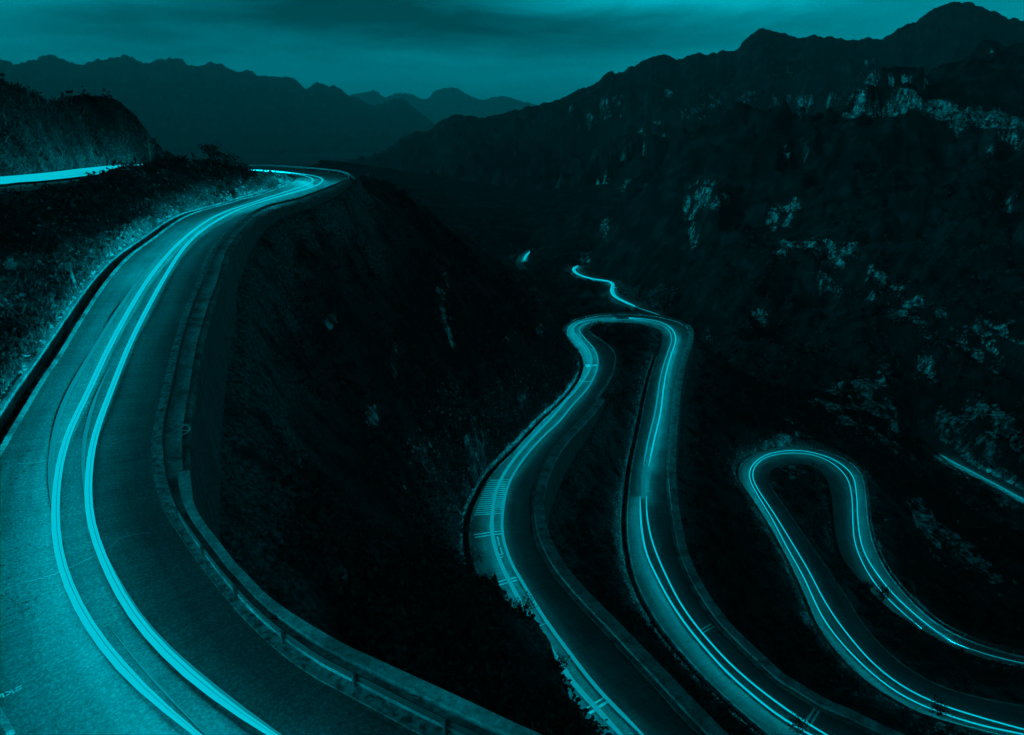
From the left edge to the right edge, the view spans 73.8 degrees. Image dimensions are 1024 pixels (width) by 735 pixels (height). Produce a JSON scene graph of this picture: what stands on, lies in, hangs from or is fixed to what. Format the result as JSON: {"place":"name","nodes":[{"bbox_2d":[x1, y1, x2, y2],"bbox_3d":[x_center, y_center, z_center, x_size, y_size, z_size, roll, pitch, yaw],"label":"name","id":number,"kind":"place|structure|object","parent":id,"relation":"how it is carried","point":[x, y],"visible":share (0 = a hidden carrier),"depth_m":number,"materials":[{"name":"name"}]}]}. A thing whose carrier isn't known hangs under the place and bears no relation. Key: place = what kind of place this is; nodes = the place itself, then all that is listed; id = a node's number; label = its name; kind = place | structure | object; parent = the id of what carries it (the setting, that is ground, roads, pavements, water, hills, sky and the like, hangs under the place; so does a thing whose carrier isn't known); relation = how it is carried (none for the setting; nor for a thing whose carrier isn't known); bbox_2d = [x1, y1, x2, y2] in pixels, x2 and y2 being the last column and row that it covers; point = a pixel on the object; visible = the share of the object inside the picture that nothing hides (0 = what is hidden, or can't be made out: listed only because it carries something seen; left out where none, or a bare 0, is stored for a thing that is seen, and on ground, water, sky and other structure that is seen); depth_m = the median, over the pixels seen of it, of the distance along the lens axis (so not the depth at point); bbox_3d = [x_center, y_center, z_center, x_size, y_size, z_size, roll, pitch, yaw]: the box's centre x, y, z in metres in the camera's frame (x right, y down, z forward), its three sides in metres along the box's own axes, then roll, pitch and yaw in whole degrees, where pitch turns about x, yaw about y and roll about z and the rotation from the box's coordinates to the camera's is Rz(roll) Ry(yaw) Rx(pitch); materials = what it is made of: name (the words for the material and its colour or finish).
{"place":"outdoors","nodes":[
{"label":"outdoors","id":0,"kind":"place"},
{"bbox_2d":[0,183,65,193],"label":"kerb","id":1,"kind":"structure","parent":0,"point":[28,188],"depth_m":91.07,"materials":[{"name":"concrete"}]},
{"bbox_2d":[0,172,98,188],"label":"road","id":2,"kind":"structure","parent":0,"point":[25,185],"depth_m":98.98,"materials":[{"name":"teal asphalt"}]},
{"bbox_2d":[0,171,105,183],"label":"light trail","id":3,"kind":"object","parent":2,"relation":"on","point":[7,182],"visible":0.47,"depth_m":99.08,"materials":[{"name":"teal"}]},
{"bbox_2d":[0,168,113,181],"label":"light trail","id":4,"kind":"object","parent":2,"relation":"on","point":[20,179],"visible":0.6,"depth_m":103.11,"materials":[{"name":"teal"}]},
{"bbox_2d":[0,166,120,179],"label":"light trail","id":5,"kind":"object","parent":2,"relation":"on","point":[56,173],"visible":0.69,"depth_m":107.78,"materials":[{"name":"teal"}]},
{"bbox_2d":[0,164,142,177],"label":"light trail","id":6,"kind":"object","parent":2,"relation":"on","point":[58,171],"visible":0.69,"depth_m":111.35,"materials":[{"name":"teal"}]},
{"bbox_2d":[0,168,419,734],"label":"road","id":7,"kind":"structure","parent":0,"point":[62,672],"depth_m":30.29,"materials":[{"name":"asphalt"}]},
{"bbox_2d":[0,710,5,718],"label":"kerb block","id":8,"kind":"structure","parent":7,"relation":"on","point":[2,715],"depth_m":23.05,"materials":[{"name":"concrete"}]},
{"bbox_2d":[0,716,9,728],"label":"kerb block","id":9,"kind":"structure","parent":7,"relation":"on","point":[4,721],"depth_m":22.78,"materials":[{"name":"concrete"}]},
{"bbox_2d":[2,723,14,734],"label":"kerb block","id":10,"kind":"structure","parent":7,"relation":"on","point":[8,729],"depth_m":22.51,"materials":[{"name":"concrete"}]},
{"bbox_2d":[0,686,21,697],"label":"road markings","id":11,"kind":"object","parent":7,"relation":"on","point":[12,691],"visible":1,"depth_m":24.21,"materials":[{"name":"paint"}]},
{"bbox_2d":[0,448,71,624],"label":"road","id":12,"kind":"structure","parent":7,"relation":"on","point":[17,540],"depth_m":32.44,"materials":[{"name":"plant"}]},
{"bbox_2d":[81,368,108,497],"bbox_3d":[-26.049,3.651,42.319,0.889,2.102,17.562,-8,21,-23],"label":"light trail","id":13,"kind":"object","parent":7,"relation":"on","point":[83,448],"visible":0.89,"depth_m":41.50,"materials":[{"name":"teal"}]},
{"bbox_2d":[17,251,202,581],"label":"road cracks","id":14,"kind":"object","parent":7,"relation":"on","point":[103,446],"visible":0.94,"depth_m":33.20,"materials":[{"name":"asphalt"}]},
{"bbox_2d":[0,184,280,430],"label":"kerb","id":15,"kind":"structure","parent":7,"relation":"on","point":[12,398],"depth_m":58.83,"materials":[{"name":"concrete"}]},
{"bbox_2d":[0,184,287,734],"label":"kerb","id":16,"kind":"structure","parent":7,"relation":"on","point":[15,425],"depth_m":52.58,"materials":[{"name":"concrete"}]},
{"bbox_2d":[109,626,207,734],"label":"light trail","id":17,"kind":"object","parent":7,"relation":"on","point":[161,688],"visible":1,"depth_m":24.51,"materials":[{"name":"teal"}]},
{"bbox_2d":[48,181,298,505],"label":"light trail","id":18,"kind":"object","parent":7,"relation":"on","point":[51,457],"visible":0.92,"depth_m":47.77,"materials":[{"name":"teal"}]},
{"bbox_2d":[51,170,313,734],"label":"light trail","id":19,"kind":"object","parent":7,"relation":"on","point":[120,664],"visible":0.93,"depth_m":30.47,"materials":[{"name":"teal"}]},
{"bbox_2d":[110,562,281,734],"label":"light trail","id":20,"kind":"object","parent":7,"relation":"on","point":[226,695],"visible":0.29,"depth_m":24.87,"materials":[{"name":"teal"}]},
{"bbox_2d":[84,169,322,734],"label":"light trail","id":21,"kind":"object","parent":7,"relation":"on","point":[170,656],"visible":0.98,"depth_m":29.96,"materials":[{"name":"teal"}]},
{"bbox_2d":[0,54,434,154],"bbox_3d":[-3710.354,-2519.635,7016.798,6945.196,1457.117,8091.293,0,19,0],"label":"mountain","id":22,"kind":"structure","parent":0,"point":[179,106],"depth_m":6347.60,"materials":[{"name":"stone"}]},
{"bbox_2d":[175,151,379,169],"bbox_3d":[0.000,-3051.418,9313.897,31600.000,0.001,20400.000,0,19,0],"label":"ground","id":23,"kind":"structure","parent":0,"point":[291,158],"depth_m":4004.05,"materials":[{"name":"black soil"}]},
{"bbox_2d":[348,87,536,124],"bbox_3d":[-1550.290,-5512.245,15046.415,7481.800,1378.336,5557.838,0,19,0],"label":"mountain","id":24,"kind":"structure","parent":0,"point":[436,107],"depth_m":15412.63,"materials":[{"name":"teal stone"}]},
{"bbox_2d":[0,40,1023,734],"bbox_3d":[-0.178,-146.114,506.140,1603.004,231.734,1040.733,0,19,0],"label":"terrain","id":25,"kind":"structure","parent":0,"point":[738,168],"depth_m":186.41,"materials":[{"name":"plant"}]},
{"bbox_2d":[0,176,85,193],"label":"guardrail","id":26,"kind":"object","parent":25,"relation":"on","point":[31,182],"visible":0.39,"depth_m":92.02,"materials":[{"name":"metal"}]},
{"bbox_2d":[64,262,83,292],"bbox_3d":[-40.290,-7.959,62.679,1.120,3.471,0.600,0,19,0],"label":"marker post","id":27,"kind":"object","parent":25,"relation":"on","point":[67,264],"visible":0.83,"depth_m":62.46,"materials":[{"name":"plastic"}]},
{"bbox_2d":[145,144,153,165],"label":"utility pole","id":28,"kind":"object","parent":25,"relation":"on","point":[150,156],"visible":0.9,"depth_m":107.33,"materials":[{"name":"concrete"}]},
{"bbox_2d":[197,140,221,166],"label":"bush","id":29,"kind":"object","parent":25,"relation":"on","point":[209,149],"visible":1,"depth_m":114.78,"materials":[{"name":"green plant"}]},
{"bbox_2d":[216,151,243,168],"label":"bush","id":30,"kind":"object","parent":25,"relation":"on","point":[227,161],"visible":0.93,"depth_m":117.60,"materials":[{"name":"green plant"}]},
{"bbox_2d":[232,161,249,173],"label":"bush","id":31,"kind":"object","parent":25,"relation":"on","point":[240,166],"visible":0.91,"depth_m":119.22,"materials":[{"name":"green plant"}]},
{"bbox_2d":[190,181,352,541],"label":"retaining wall","id":32,"kind":"structure","parent":25,"relation":"on","point":[206,447],"depth_m":55.05,"materials":[{"name":"grey concrete"}]},
{"bbox_2d":[151,178,541,734],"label":"parapet wall","id":33,"kind":"structure","parent":32,"relation":"on","point":[434,698],"depth_m":30.08,"materials":[{"name":"concrete"}]},
{"bbox_2d":[160,178,482,734],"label":"guardrail","id":34,"kind":"object","parent":33,"relation":"on","point":[442,720],"visible":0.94,"depth_m":27.34,"materials":[{"name":"metal"}]},
{"bbox_2d":[266,180,281,189],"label":"bush","id":35,"kind":"object","parent":25,"relation":"on","point":[274,184],"visible":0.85,"depth_m":124.47,"materials":[{"name":"green plant"}]},
{"bbox_2d":[230,165,349,177],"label":"guardrail","id":36,"kind":"object","parent":25,"relation":"on","point":[301,167],"visible":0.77,"depth_m":157.48,"materials":[{"name":"metal"}]},
{"bbox_2d":[458,516,478,536],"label":"shrub","id":37,"kind":"object","parent":25,"relation":"on","point":[464,532],"visible":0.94,"depth_m":99.28,"materials":[{"name":"green plant"}]},
{"bbox_2d":[460,544,482,566],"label":"shrub","id":38,"kind":"object","parent":25,"relation":"on","point":[474,559],"visible":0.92,"depth_m":91.71,"materials":[{"name":"green plant"}]},
{"bbox_2d":[0,72,1023,734],"bbox_3d":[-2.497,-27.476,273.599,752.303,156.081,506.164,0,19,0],"label":"undergrowth","id":39,"kind":"object","parent":25,"relation":"on","point":[386,550],"visible":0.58,"depth_m":91.09,"materials":[{"name":"green plant"}]},
{"bbox_2d":[511,590,540,616],"bbox_3d":[1.267,22.602,64.334,2.954,2.607,3.005,-4,19,-12],"label":"shrub","id":40,"kind":"object","parent":25,"relation":"on","point":[532,603],"visible":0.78,"depth_m":64.41,"materials":[{"name":"green plant"}]},
{"bbox_2d":[545,652,571,672],"bbox_3d":[3.880,24.770,56.931,2.252,2.180,2.614,0,19,0],"label":"shrub","id":41,"kind":"object","parent":25,"relation":"on","point":[559,664],"visible":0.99,"depth_m":56.74,"materials":[{"name":"green plant"}]},
{"bbox_2d":[544,401,605,526],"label":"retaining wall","id":42,"kind":"structure","parent":25,"relation":"on","point":[567,455],"depth_m":133.47,"materials":[{"name":"black concrete"}]},
{"bbox_2d":[531,398,728,734],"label":"parapet wall","id":43,"kind":"structure","parent":42,"relation":"on","point":[696,718],"depth_m":79.43,"materials":[{"name":"concrete"}]},
{"bbox_2d":[585,319,608,337],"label":"bush","id":44,"kind":"object","parent":25,"relation":"on","point":[594,329],"visible":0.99,"depth_m":219.78,"materials":[{"name":"green plant"}]},
{"bbox_2d":[614,282,626,294],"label":"tree","id":45,"kind":"object","parent":25,"relation":"on","point":[619,288],"visible":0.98,"depth_m":531.85,"materials":[{"name":"green plant"}]},
{"bbox_2d":[565,312,689,333],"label":"guardrail","id":46,"kind":"object","parent":25,"relation":"on","point":[628,312],"visible":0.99,"depth_m":252.31,"materials":[{"name":"metal"}]},
{"bbox_2d":[622,285,635,299],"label":"tree","id":47,"kind":"object","parent":25,"relation":"on","point":[626,292],"visible":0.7,"depth_m":515.32,"materials":[{"name":"green plant"}]},
{"bbox_2d":[629,286,641,302],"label":"tree","id":48,"kind":"object","parent":25,"relation":"on","point":[636,293],"visible":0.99,"depth_m":506.13,"materials":[{"name":"green plant"}]},
{"bbox_2d":[635,287,659,309],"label":"tree","id":49,"kind":"object","parent":25,"relation":"on","point":[648,297],"visible":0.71,"depth_m":480.73,"materials":[{"name":"green plant"}]},
{"bbox_2d":[650,282,677,313],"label":"tree","id":50,"kind":"object","parent":25,"relation":"on","point":[660,292],"visible":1,"depth_m":468.04,"materials":[{"name":"green plant"}]},
{"bbox_2d":[676,339,693,481],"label":"retaining wall","id":51,"kind":"structure","parent":25,"relation":"on","point":[688,365],"depth_m":199.52,"materials":[{"name":"grey concrete"}]},
{"bbox_2d":[666,325,904,734],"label":"parapet wall","id":52,"kind":"structure","parent":51,"relation":"on","point":[754,655],"depth_m":111.96,"materials":[{"name":"concrete"}]},
{"bbox_2d":[786,709,811,734],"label":"shrub","id":53,"kind":"object","parent":25,"relation":"on","point":[799,721],"visible":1,"depth_m":91.24,"materials":[{"name":"green plant"}]},
{"bbox_2d":[862,579,876,590],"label":"shrub","id":54,"kind":"object","parent":25,"relation":"on","point":[866,584],"visible":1,"depth_m":144.94,"materials":[{"name":"green plant"}]},
{"bbox_2d":[875,585,890,601],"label":"shrub","id":55,"kind":"object","parent":25,"relation":"on","point":[885,591],"visible":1,"depth_m":140.65,"materials":[{"name":"green plant"}]},
{"bbox_2d":[899,616,917,634],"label":"shrub","id":56,"kind":"object","parent":25,"relation":"on","point":[908,626],"visible":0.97,"depth_m":124.88,"materials":[{"name":"green plant"}]},
{"bbox_2d":[855,463,1023,653],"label":"guardrail","id":57,"kind":"object","parent":25,"relation":"on","point":[915,599],"visible":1,"depth_m":140.30,"materials":[{"name":"metal"}]},
{"bbox_2d":[927,692,952,716],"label":"shrub","id":58,"kind":"object","parent":25,"relation":"on","point":[939,712],"visible":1,"depth_m":101.63,"materials":[{"name":"green plant"}]},
{"bbox_2d":[915,435,1023,502],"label":"guardrail","id":59,"kind":"object","parent":25,"relation":"on","point":[969,473],"visible":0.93,"depth_m":236.46,"materials":[{"name":"metal"}]},
{"bbox_2d":[0,0,1023,104],"label":"sky","id":60,"kind":"structure","parent":0,"point":[537,52],"materials":[{"name":"teal"}]},
{"bbox_2d":[515,249,532,268],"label":"road","id":61,"kind":"structure","parent":0,"point":[520,261],"depth_m":692.22,"materials":[{"name":"teal asphalt"}]},
{"bbox_2d":[575,265,665,313],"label":"road","id":62,"kind":"structure","parent":0,"point":[578,268],"depth_m":541.07,"materials":[{"name":"asphalt"}]},
{"bbox_2d":[572,265,634,305],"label":"light trail","id":63,"kind":"object","parent":62,"relation":"on","point":[611,288],"visible":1,"depth_m":564.94,"materials":[{"name":"teal"}]},
{"bbox_2d":[297,2,1023,189],"bbox_3d":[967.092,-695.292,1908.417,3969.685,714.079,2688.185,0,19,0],"label":"mountain","id":64,"kind":"structure","parent":0,"point":[609,127],"depth_m":1863.56,"materials":[{"name":"stone"}]},
{"bbox_2d":[471,315,871,734],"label":"road","id":65,"kind":"structure","parent":0,"point":[629,691],"depth_m":103.36,"materials":[{"name":"teal asphalt"}]},
{"bbox_2d":[469,338,597,731],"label":"kerb","id":66,"kind":"structure","parent":65,"relation":"on","point":[474,507],"depth_m":124.80,"materials":[{"name":"concrete"}]},
{"bbox_2d":[490,318,622,734],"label":"light trail","id":67,"kind":"object","parent":65,"relation":"on","point":[591,702],"visible":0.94,"depth_m":93.78,"materials":[{"name":"teal"}]},
{"bbox_2d":[501,319,671,734],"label":"light trail","id":68,"kind":"object","parent":65,"relation":"on","point":[595,685],"visible":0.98,"depth_m":93.26,"materials":[{"name":"teal"}]},
{"bbox_2d":[480,316,718,654],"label":"road cracks","id":69,"kind":"object","parent":65,"relation":"on","point":[648,554],"visible":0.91,"depth_m":106.96,"materials":[{"name":"asphalt"}]},
{"bbox_2d":[590,331,615,398],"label":"kerb","id":70,"kind":"structure","parent":65,"relation":"on","point":[603,388],"depth_m":180.68,"materials":[{"name":"concrete"}]},
{"bbox_2d":[567,314,682,336],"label":"kerb","id":71,"kind":"structure","parent":65,"relation":"on","point":[617,314],"depth_m":252.08,"materials":[{"name":"concrete"}]},
{"bbox_2d":[641,463,647,498],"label":"light trail","id":72,"kind":"object","parent":65,"relation":"on","point":[643,480],"visible":1,"depth_m":145.75,"materials":[{"name":"teal"}]},
{"bbox_2d":[474,364,819,726],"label":"road markings","id":73,"kind":"object","parent":65,"relation":"on","point":[606,702],"visible":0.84,"depth_m":106.37,"materials":[{"name":"paint"}]},
{"bbox_2d":[638,318,675,466],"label":"light trail","id":74,"kind":"object","parent":65,"relation":"on","point":[662,392],"visible":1,"depth_m":186.01,"materials":[{"name":"teal"}]},
{"bbox_2d":[620,357,759,734],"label":"kerb","id":75,"kind":"structure","parent":65,"relation":"on","point":[621,508],"depth_m":140.60,"materials":[{"name":"concrete"}]},
{"bbox_2d":[626,356,769,734],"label":"kerb","id":76,"kind":"structure","parent":65,"relation":"on","point":[717,691],"depth_m":106.34,"materials":[{"name":"concrete"}]},
{"bbox_2d":[640,500,811,734],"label":"light trail","id":77,"kind":"object","parent":65,"relation":"on","point":[721,666],"visible":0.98,"depth_m":105.60,"materials":[{"name":"teal"}]},
{"bbox_2d":[646,496,826,734],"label":"light trail","id":78,"kind":"object","parent":65,"relation":"on","point":[738,671],"visible":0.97,"depth_m":105.70,"materials":[{"name":"teal"}]},
{"bbox_2d":[739,447,1023,734],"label":"road","id":79,"kind":"structure","parent":0,"point":[870,647],"depth_m":136.84,"materials":[{"name":"teal asphalt"}]},
{"bbox_2d":[738,447,1001,734],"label":"kerb","id":80,"kind":"structure","parent":79,"relation":"on","point":[871,684],"depth_m":116.16,"materials":[{"name":"concrete"}]},
{"bbox_2d":[749,450,1023,734],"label":"light trail","id":81,"kind":"object","parent":79,"relation":"on","point":[885,585],"visible":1,"depth_m":136.54,"materials":[{"name":"teal"}]},
{"bbox_2d":[752,453,1023,729],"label":"light trail","id":82,"kind":"object","parent":79,"relation":"on","point":[875,584],"visible":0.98,"depth_m":137.65,"materials":[{"name":"teal"}]},
{"bbox_2d":[768,463,1023,706],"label":"kerb","id":83,"kind":"structure","parent":79,"relation":"on","point":[891,611],"depth_m":134.41,"materials":[{"name":"concrete"}]},
{"bbox_2d":[849,462,1023,657],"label":"kerb","id":84,"kind":"structure","parent":79,"relation":"on","point":[914,604],"depth_m":142.46,"materials":[{"name":"concrete"}]},
{"bbox_2d":[951,641,1023,663],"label":"light trail","id":85,"kind":"object","parent":79,"relation":"on","point":[991,655],"visible":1,"depth_m":127.62,"materials":[{"name":"teal"}]},
{"bbox_2d":[915,430,1023,503],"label":"road","id":86,"kind":"structure","parent":0,"point":[940,447],"depth_m":243.93,"materials":[{"name":"asphalt"}]},
{"bbox_2d":[941,455,1023,499],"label":"light trail","id":87,"kind":"object","parent":86,"relation":"on","point":[985,478],"visible":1,"depth_m":231.87,"materials":[{"name":"teal"}]}
]}

